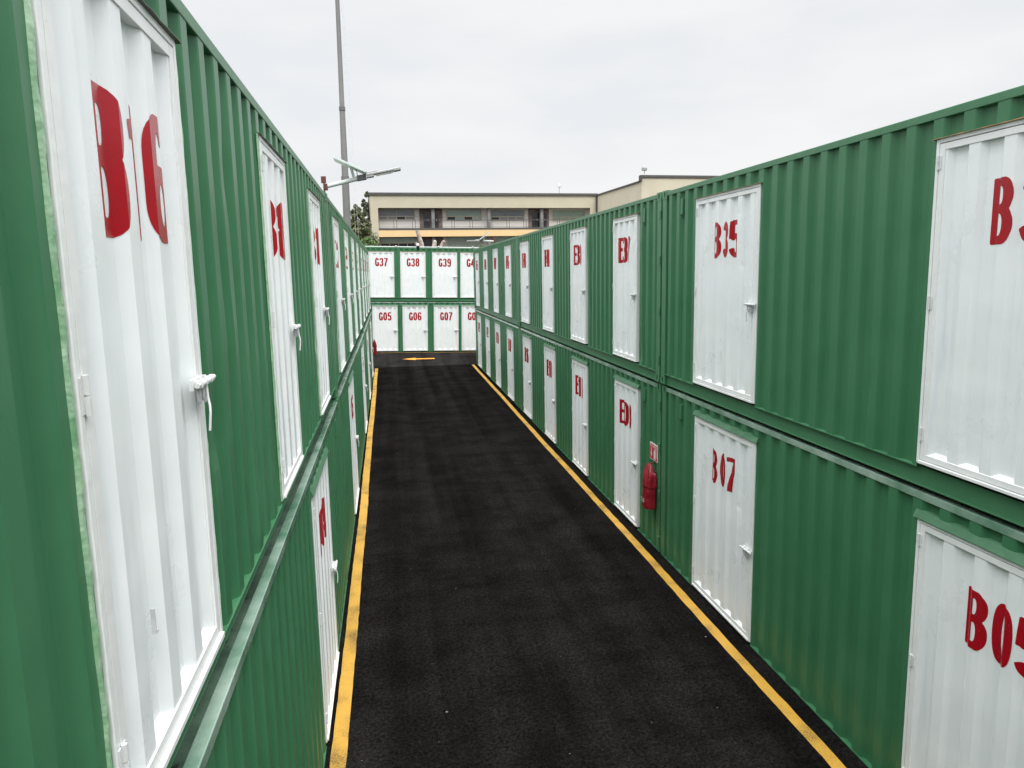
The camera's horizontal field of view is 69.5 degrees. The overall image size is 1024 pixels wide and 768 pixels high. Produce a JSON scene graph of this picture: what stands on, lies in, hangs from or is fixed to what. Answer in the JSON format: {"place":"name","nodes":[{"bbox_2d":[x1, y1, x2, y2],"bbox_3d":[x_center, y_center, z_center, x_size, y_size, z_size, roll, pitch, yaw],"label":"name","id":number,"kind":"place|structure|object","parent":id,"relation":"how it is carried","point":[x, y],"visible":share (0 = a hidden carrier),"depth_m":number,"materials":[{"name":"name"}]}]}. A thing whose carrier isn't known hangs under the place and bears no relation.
{"place":"outdoors","nodes":[
{"label":"outdoors","id":0,"kind":"place"},
{"bbox_2d":[361,237,380,245],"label":"shrub","id":1,"kind":"object","parent":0,"point":[370,242],"visible":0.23,"depth_m":63.45,"materials":[{"name":"green plant"}]},
{"bbox_2d":[373,352,476,367],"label":"cross lane","id":2,"kind":"structure","parent":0,"point":[381,360],"depth_m":36.31,"materials":[{"name":"grey asphalt"}]},
{"bbox_2d":[408,358,434,359],"bbox_3d":[-4.607,-1.247,36.402,1.580,0.053,0.540,-2,9,-9],"label":"painted arrow","id":3,"kind":"object","parent":2,"relation":"on","point":[419,358],"visible":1,"depth_m":36.45,"materials":[{"name":"yellow paint"}]},
{"bbox_2d":[324,350,867,767],"bbox_3d":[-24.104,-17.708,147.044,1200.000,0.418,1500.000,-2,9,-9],"label":"ground","id":4,"kind":"structure","parent":0,"point":[522,604],"depth_m":8.95,"materials":[{"name":"black asphalt"}]},
{"bbox_2d":[171,398,347,767],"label":"shipping container","id":5,"kind":"object","parent":4,"relation":"on","point":[267,699],"visible":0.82,"depth_m":4.96,"materials":[{"name":"green metal"}]},
{"bbox_2d":[0,0,336,767],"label":"shipping container","id":6,"kind":"object","parent":5,"relation":"on","point":[168,390],"visible":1,"depth_m":2.21,"materials":[{"name":"metal"}]},
{"bbox_2d":[30,0,224,767],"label":"door","id":7,"kind":"structure","parent":6,"relation":"in","point":[107,69],"depth_m":2.19,"materials":[{"name":"white paint"}]},
{"bbox_2d":[258,135,303,499],"bbox_3d":[-1.640,-0.471,5.318,0.116,2.338,1.208,-2,9,-9],"label":"door","id":8,"kind":"structure","parent":6,"relation":"in","point":[284,329],"depth_m":5.29,"materials":[{"name":"white paint"}]},
{"bbox_2d":[307,189,330,414],"bbox_3d":[-2.144,-0.909,8.268,0.116,2.338,1.258,-2,9,-9],"label":"door","id":9,"kind":"structure","parent":6,"relation":"in","point":[321,313],"depth_m":8.28,"materials":[{"name":"white paint"}]},
{"bbox_2d":[311,458,339,742],"bbox_3d":[-1.857,2.012,7.417,0.116,2.338,1.698,-2,9,-9],"label":"door","id":10,"kind":"structure","parent":5,"relation":"in","point":[325,567],"depth_m":7.33,"materials":[{"name":"white paint"}]},
{"bbox_2d":[335,0,358,236],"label":"tall mast","id":11,"kind":"object","parent":4,"relation":"on","point":[346,198],"visible":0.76,"depth_m":44.96,"materials":[{"name":"grey metal"}]},
{"bbox_2d":[336,331,367,571],"bbox_3d":[-4.574,0.707,16.224,2.501,2.735,12.180,-2,9,-9],"label":"shipping container","id":12,"kind":"object","parent":4,"relation":"on","point":[352,397],"visible":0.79,"depth_m":13.42,"materials":[{"name":"green metal"}]},
{"bbox_2d":[326,193,362,394],"bbox_3d":[-4.644,-2.025,15.807,2.501,2.735,12.180,-2,9,-9],"label":"shipping container","id":13,"kind":"object","parent":12,"relation":"on","point":[344,263],"visible":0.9,"depth_m":12.95,"materials":[{"name":"green metal"}]},
{"bbox_2d":[331,216,345,371],"bbox_3d":[-2.738,-1.423,11.736,0.116,2.338,1.308,-2,9,-9],"label":"door","id":14,"kind":"structure","parent":13,"relation":"in","point":[338,285],"depth_m":11.71,"materials":[{"name":"white paint"}]},
{"bbox_2d":[343,229,353,351],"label":"door","id":15,"kind":"structure","parent":13,"relation":"in","point":[349,295],"depth_m":14.79,"materials":[{"name":"white paint"}]},
{"bbox_2d":[350,236,358,338],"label":"door","id":16,"kind":"structure","parent":13,"relation":"in","point":[352,240],"depth_m":17.61,"materials":[{"name":"white paint"}]},
{"bbox_2d":[356,242,362,328],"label":"door","id":17,"kind":"structure","parent":13,"relation":"in","point":[360,289],"depth_m":20.62,"materials":[{"name":"white paint"}]},
{"bbox_2d":[321,156,400,190],"bbox_3d":[-2.025,-2.783,9.926,1.058,0.488,0.320,-2,9,-9],"label":"solar street lamp","id":18,"kind":"object","parent":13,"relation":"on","point":[364,174],"visible":0.98,"depth_m":9.88,"materials":[{"name":"grey metal"}]},
{"bbox_2d":[348,377,359,513],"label":"door","id":19,"kind":"structure","parent":12,"relation":"in","point":[354,438],"depth_m":13.78,"materials":[{"name":"white paint"}]},
{"bbox_2d":[361,343,367,432],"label":"door","id":20,"kind":"structure","parent":12,"relation":"in","point":[362,348],"depth_m":20.56,"materials":[{"name":"white paint"}]},
{"bbox_2d":[330,368,377,767],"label":"painted line","id":21,"kind":"object","parent":4,"relation":"on","point":[338,756],"visible":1,"depth_m":8.99,"materials":[{"name":"yellow paint"}]},
{"bbox_2d":[350,204,379,245],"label":"tree","id":22,"kind":"object","parent":4,"relation":"on","point":[363,230],"visible":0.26,"depth_m":68.58,"materials":[{"name":"green plant"}]},
{"bbox_2d":[361,191,369,236],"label":"tree","id":23,"kind":"object","parent":4,"relation":"on","point":[365,211],"visible":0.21,"depth_m":80.62,"materials":[{"name":"green plant"}]},
{"bbox_2d":[361,312,373,411],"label":"shipping container","id":24,"kind":"object","parent":4,"relation":"on","point":[368,344],"visible":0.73,"depth_m":26.57,"materials":[{"name":"metal"}]},
{"bbox_2d":[359,239,370,324],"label":"shipping container","id":25,"kind":"object","parent":24,"relation":"on","point":[365,279],"visible":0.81,"depth_m":25.98,"materials":[{"name":"metal"}]},
{"bbox_2d":[360,247,365,321],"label":"door","id":26,"kind":"structure","parent":25,"relation":"in","point":[363,287],"depth_m":23.86,"materials":[{"name":"white paint"}]},
{"bbox_2d":[363,250,367,316],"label":"door","id":27,"kind":"structure","parent":25,"relation":"in","point":[363,250],"depth_m":26.71,"materials":[{"name":"white paint"}]},
{"bbox_2d":[365,252,368,312],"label":"door","id":28,"kind":"structure","parent":25,"relation":"in","point":[365,252],"depth_m":29.67,"materials":[{"name":"white paint"}]},
{"bbox_2d":[367,254,370,308],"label":"door","id":29,"kind":"structure","parent":25,"relation":"in","point":[367,254],"depth_m":32.43,"materials":[{"name":"white paint"}]},
{"bbox_2d":[366,331,370,398],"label":"door","id":30,"kind":"structure","parent":24,"relation":"in","point":[369,363],"depth_m":25.87,"materials":[{"name":"white paint"}]},
{"bbox_2d":[370,321,373,377],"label":"door","id":31,"kind":"structure","parent":24,"relation":"in","point":[370,321],"depth_m":31.30,"materials":[{"name":"white paint"}]},
{"bbox_2d":[373,339,376,354],"bbox_3d":[-6.273,-1.685,33.796,0.185,0.710,0.281,-2,9,-9],"label":"fire extinguisher cover","id":32,"kind":"object","parent":24,"relation":"attached to","point":[374,347],"visible":0.97,"depth_m":33.70,"materials":[{"name":"red plastic"}]},
{"bbox_2d":[370,301,475,351],"bbox_3d":[-4.673,-3.092,39.679,12.180,2.735,2.501,-1,8,-9],"label":"shipping container","id":33,"kind":"object","parent":4,"relation":"on","point":[424,326],"visible":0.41,"depth_m":38.52,"materials":[{"name":"metal"}]},
{"bbox_2d":[372,306,398,350],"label":"door","id":34,"kind":"structure","parent":33,"relation":"in","point":[384,319],"depth_m":38.22,"materials":[{"name":"white paint"}]},
{"bbox_2d":[402,306,427,350],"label":"door","id":35,"kind":"structure","parent":33,"relation":"in","point":[415,319],"depth_m":38.46,"materials":[{"name":"white paint"}]},
{"bbox_2d":[365,247,474,300],"bbox_3d":[-4.724,-5.825,39.266,12.180,2.735,2.501,-1,8,-9],"label":"shipping container","id":36,"kind":"object","parent":33,"relation":"on","point":[421,274],"visible":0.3,"depth_m":38.10,"materials":[{"name":"metal"}]},
{"bbox_2d":[368,251,394,297],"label":"door","id":37,"kind":"structure","parent":36,"relation":"in","point":[381,272],"depth_m":37.80,"materials":[{"name":"white paint"}]},
{"bbox_2d":[400,252,425,297],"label":"door","id":38,"kind":"structure","parent":36,"relation":"in","point":[412,264],"depth_m":38.04,"materials":[{"name":"white paint"}]},
{"bbox_2d":[365,246,478,247],"bbox_3d":[-4.607,-7.040,37.974,5.801,0.192,0.044,-2,9,-8],"label":"conduit","id":39,"kind":"object","parent":36,"relation":"on","point":[422,247],"visible":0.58,"depth_m":38.00,"materials":[{"name":"metal"}]},
{"bbox_2d":[432,252,456,297],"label":"door","id":40,"kind":"structure","parent":36,"relation":"in","point":[444,264],"depth_m":38.28,"materials":[{"name":"white paint"}]},
{"bbox_2d":[460,252,473,297],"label":"door","id":41,"kind":"structure","parent":36,"relation":"in","point":[466,258],"depth_m":38.45,"materials":[{"name":"white paint"}]},
{"bbox_2d":[434,306,458,350],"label":"door","id":42,"kind":"structure","parent":33,"relation":"in","point":[446,318],"depth_m":38.70,"materials":[{"name":"white paint"}]},
{"bbox_2d":[462,306,475,349],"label":"door","id":43,"kind":"structure","parent":33,"relation":"in","point":[468,312],"depth_m":38.88,"materials":[{"name":"white paint"}]},
{"bbox_2d":[414,230,445,247],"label":"pruned tree","id":44,"kind":"object","parent":4,"relation":"on","point":[434,243],"visible":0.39,"depth_m":48.77,"materials":[{"name":"beige plant"}]},
{"bbox_2d":[475,309,520,408],"bbox_3d":[0.442,-1.350,29.195,2.501,2.735,12.180,-2,9,-9],"label":"shipping container","id":45,"kind":"object","parent":4,"relation":"on","point":[497,350],"visible":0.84,"depth_m":27.20,"materials":[{"name":"metal"}]},
{"bbox_2d":[477,315,481,367],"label":"door","id":46,"kind":"structure","parent":45,"relation":"in","point":[478,317],"depth_m":33.50,"materials":[{"name":"white paint"}]},
{"bbox_2d":[485,319,490,376],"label":"door","id":47,"kind":"structure","parent":45,"relation":"in","point":[487,323],"depth_m":30.63,"materials":[{"name":"white paint"}]},
{"bbox_2d":[473,236,518,325],"bbox_3d":[0.364,-4.082,28.776,2.501,2.735,12.180,-2,9,-9],"label":"shipping container","id":48,"kind":"object","parent":45,"relation":"on","point":[495,267],"visible":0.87,"depth_m":26.77,"materials":[{"name":"metal"}]},
{"bbox_2d":[475,253,479,305],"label":"door","id":49,"kind":"structure","parent":48,"relation":"in","point":[476,254],"depth_m":33.05,"materials":[{"name":"white paint"}]},
{"bbox_2d":[467,232,495,242],"bbox_3d":[-1.139,-5.327,27.447,1.058,0.488,0.320,-14,10,-7],"label":"solar street lamp","id":50,"kind":"object","parent":48,"relation":"on","point":[482,240],"visible":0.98,"depth_m":27.43,"materials":[{"name":"grey metal"}]},
{"bbox_2d":[483,251,488,308],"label":"door","id":51,"kind":"structure","parent":48,"relation":"in","point":[485,266],"depth_m":30.27,"materials":[{"name":"white paint"}]},
{"bbox_2d":[492,248,498,312],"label":"door","id":52,"kind":"structure","parent":48,"relation":"in","point":[495,251],"depth_m":27.39,"materials":[{"name":"white paint"}]},
{"bbox_2d":[504,245,511,317],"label":"door","id":53,"kind":"structure","parent":48,"relation":"in","point":[507,249],"depth_m":24.48,"materials":[{"name":"white paint"}]},
{"bbox_2d":[495,323,500,387],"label":"door","id":54,"kind":"structure","parent":45,"relation":"in","point":[497,327],"depth_m":27.78,"materials":[{"name":"white paint"}]},
{"bbox_2d":[506,329,514,400],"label":"door","id":55,"kind":"structure","parent":45,"relation":"in","point":[510,343],"depth_m":24.92,"materials":[{"name":"white paint"}]},
{"bbox_2d":[359,175,716,248],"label":"building","id":56,"kind":"structure","parent":4,"relation":"on","point":[450,219],"depth_m":79.27,"materials":[{"name":"beige paint"}]},
{"bbox_2d":[378,209,414,219],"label":"window","id":57,"kind":"structure","parent":56,"relation":"in","point":[383,214],"depth_m":78.51,"materials":[{"name":"beige glass"}]},
{"bbox_2d":[380,237,416,246],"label":"window","id":58,"kind":"structure","parent":56,"relation":"in","point":[384,241],"depth_m":78.95,"materials":[{"name":"beige glass"}]},
{"bbox_2d":[424,213,429,227],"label":"door","id":59,"kind":"structure","parent":56,"relation":"in","point":[426,215],"depth_m":79.18,"materials":[{"name":"black"}]},
{"bbox_2d":[425,240,430,246],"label":"door","id":60,"kind":"structure","parent":56,"relation":"in","point":[427,242],"depth_m":79.54,"materials":[{"name":"black"}]},
{"bbox_2d":[435,213,438,227],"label":"door","id":61,"kind":"structure","parent":56,"relation":"in","point":[436,214],"depth_m":79.42,"materials":[{"name":"black"}]},
{"bbox_2d":[446,210,481,219],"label":"window","id":62,"kind":"structure","parent":56,"relation":"in","point":[450,214],"depth_m":80.02,"materials":[{"name":"beige glass"}]},
{"bbox_2d":[448,236,482,246],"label":"window","id":63,"kind":"structure","parent":56,"relation":"in","point":[454,241],"depth_m":80.41,"materials":[{"name":"beige glass"}]},
{"bbox_2d":[492,236,515,243],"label":"window","id":64,"kind":"structure","parent":56,"relation":"in","point":[498,238],"depth_m":81.28,"materials":[{"name":"beige glass"}]},
{"bbox_2d":[491,210,524,218],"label":"window","id":65,"kind":"structure","parent":56,"relation":"in","point":[495,214],"depth_m":81.06,"materials":[{"name":"beige glass"}]},
{"bbox_2d":[532,213,538,226],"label":"door","id":66,"kind":"structure","parent":56,"relation":"in","point":[535,223],"depth_m":81.70,"materials":[{"name":"black glass"}]},
{"bbox_2d":[543,213,546,226],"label":"door","id":67,"kind":"structure","parent":56,"relation":"in","point":[544,214],"depth_m":81.92,"materials":[{"name":"black"}]},
{"bbox_2d":[553,210,584,220],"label":"window","id":68,"kind":"structure","parent":56,"relation":"in","point":[574,214],"depth_m":82.52,"materials":[{"name":"beige glass"}]},
{"bbox_2d":[520,327,665,551],"bbox_3d":[2.416,0.424,17.240,2.501,2.735,12.191,-2,9,-9],"label":"shipping container","id":69,"kind":"object","parent":4,"relation":"on","point":[597,421],"visible":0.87,"depth_m":14.30,"materials":[{"name":"green metal"}]},
{"bbox_2d":[522,336,532,418],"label":"door","id":70,"kind":"structure","parent":69,"relation":"in","point":[527,343],"depth_m":21.82,"materials":[{"name":"white paint"}]},
{"bbox_2d":[544,346,556,443],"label":"door","id":71,"kind":"structure","parent":69,"relation":"in","point":[549,354],"depth_m":18.78,"materials":[{"name":"white paint"}]},
{"bbox_2d":[572,359,588,475],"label":"door","id":72,"kind":"structure","parent":69,"relation":"in","point":[580,454],"depth_m":15.80,"materials":[{"name":"white paint"}]},
{"bbox_2d":[517,192,662,381],"bbox_3d":[2.338,-2.308,16.822,2.501,2.735,12.191,-2,9,-9],"label":"shipping container","id":73,"kind":"object","parent":69,"relation":"on","point":[591,284],"visible":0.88,"depth_m":13.66,"materials":[{"name":"green metal"}]},
{"bbox_2d":[520,241,529,323],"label":"door","id":74,"kind":"structure","parent":73,"relation":"in","point":[524,246],"depth_m":21.42,"materials":[{"name":"white paint"}]},
{"bbox_2d":[541,235,553,332],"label":"door","id":75,"kind":"structure","parent":73,"relation":"in","point":[547,241],"depth_m":18.32,"materials":[{"name":"white paint"}]},
{"bbox_2d":[570,226,587,343],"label":"door","id":76,"kind":"structure","parent":73,"relation":"in","point":[578,237],"depth_m":15.32,"materials":[{"name":"white paint"}]},
{"bbox_2d":[612,214,639,361],"bbox_3d":[1.876,-1.595,12.310,0.116,2.338,1.308,-2,9,-9],"label":"door","id":77,"kind":"structure","parent":73,"relation":"in","point":[626,230],"depth_m":12.25,"materials":[{"name":"white paint"}]},
{"bbox_2d":[614,379,640,526],"bbox_3d":[1.958,1.140,12.709,0.116,2.338,1.308,-2,9,-9],"label":"door","id":78,"kind":"structure","parent":69,"relation":"in","point":[627,414],"depth_m":12.65,"materials":[{"name":"white paint"}]},
{"bbox_2d":[641,462,656,509],"bbox_3d":[2.098,1.561,11.335,0.200,0.710,0.281,-2,9,-9],"label":"fire extinguisher cover","id":79,"kind":"object","parent":69,"relation":"attached to","point":[649,484],"visible":1,"depth_m":11.25,"materials":[{"name":"red plastic"}]},
{"bbox_2d":[650,441,657,462],"bbox_3d":[2.169,1.042,11.299,0.014,0.260,0.330,-2,9,-9],"label":"fire extinguisher sign","id":80,"kind":"object","parent":69,"relation":"attached to","point":[653,451],"visible":1,"depth_m":11.27,"materials":[{"name":"red"}]},
{"bbox_2d":[472,365,845,767],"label":"painted line","id":81,"kind":"object","parent":4,"relation":"on","point":[817,743],"visible":1,"depth_m":8.83,"materials":[{"name":"yellow paint"}]},
{"bbox_2d":[660,385,1023,767],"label":"shipping container","id":82,"kind":"object","parent":4,"relation":"on","point":[873,616],"visible":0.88,"depth_m":6.45,"materials":[{"name":"green metal"}]},
{"bbox_2d":[692,416,756,641],"bbox_3d":[2.561,1.682,9.053,0.116,2.338,1.698,-2,9,-9],"label":"door","id":83,"kind":"structure","parent":82,"relation":"in","point":[724,461],"depth_m":9.00,"materials":[{"name":"white paint"}]},
{"bbox_2d":[660,85,1023,526],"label":"shipping container","id":84,"kind":"object","parent":82,"relation":"on","point":[859,297],"visible":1,"depth_m":5.97,"materials":[{"name":"green metal"}]},
{"bbox_2d":[693,183,761,403],"bbox_3d":[2.480,-1.053,8.654,0.116,2.338,1.698,-2,9,-9],"label":"door","id":85,"kind":"structure","parent":84,"relation":"in","point":[727,236],"depth_m":8.59,"materials":[{"name":"white paint"}]},
{"bbox_2d":[916,119,1023,500],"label":"door","id":86,"kind":"structure","parent":84,"relation":"in","point":[971,426],"depth_m":4.94,"materials":[{"name":"white paint"}]},
{"bbox_2d":[901,519,1023,767],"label":"door","id":87,"kind":"structure","parent":82,"relation":"in","point":[964,703],"depth_m":5.24,"materials":[{"name":"white paint"}]},
{"bbox_2d":[181,0,1023,220],"label":"sky","id":88,"kind":"structure","parent":0,"point":[459,96],"materials":[{"name":"white"}]}
]}

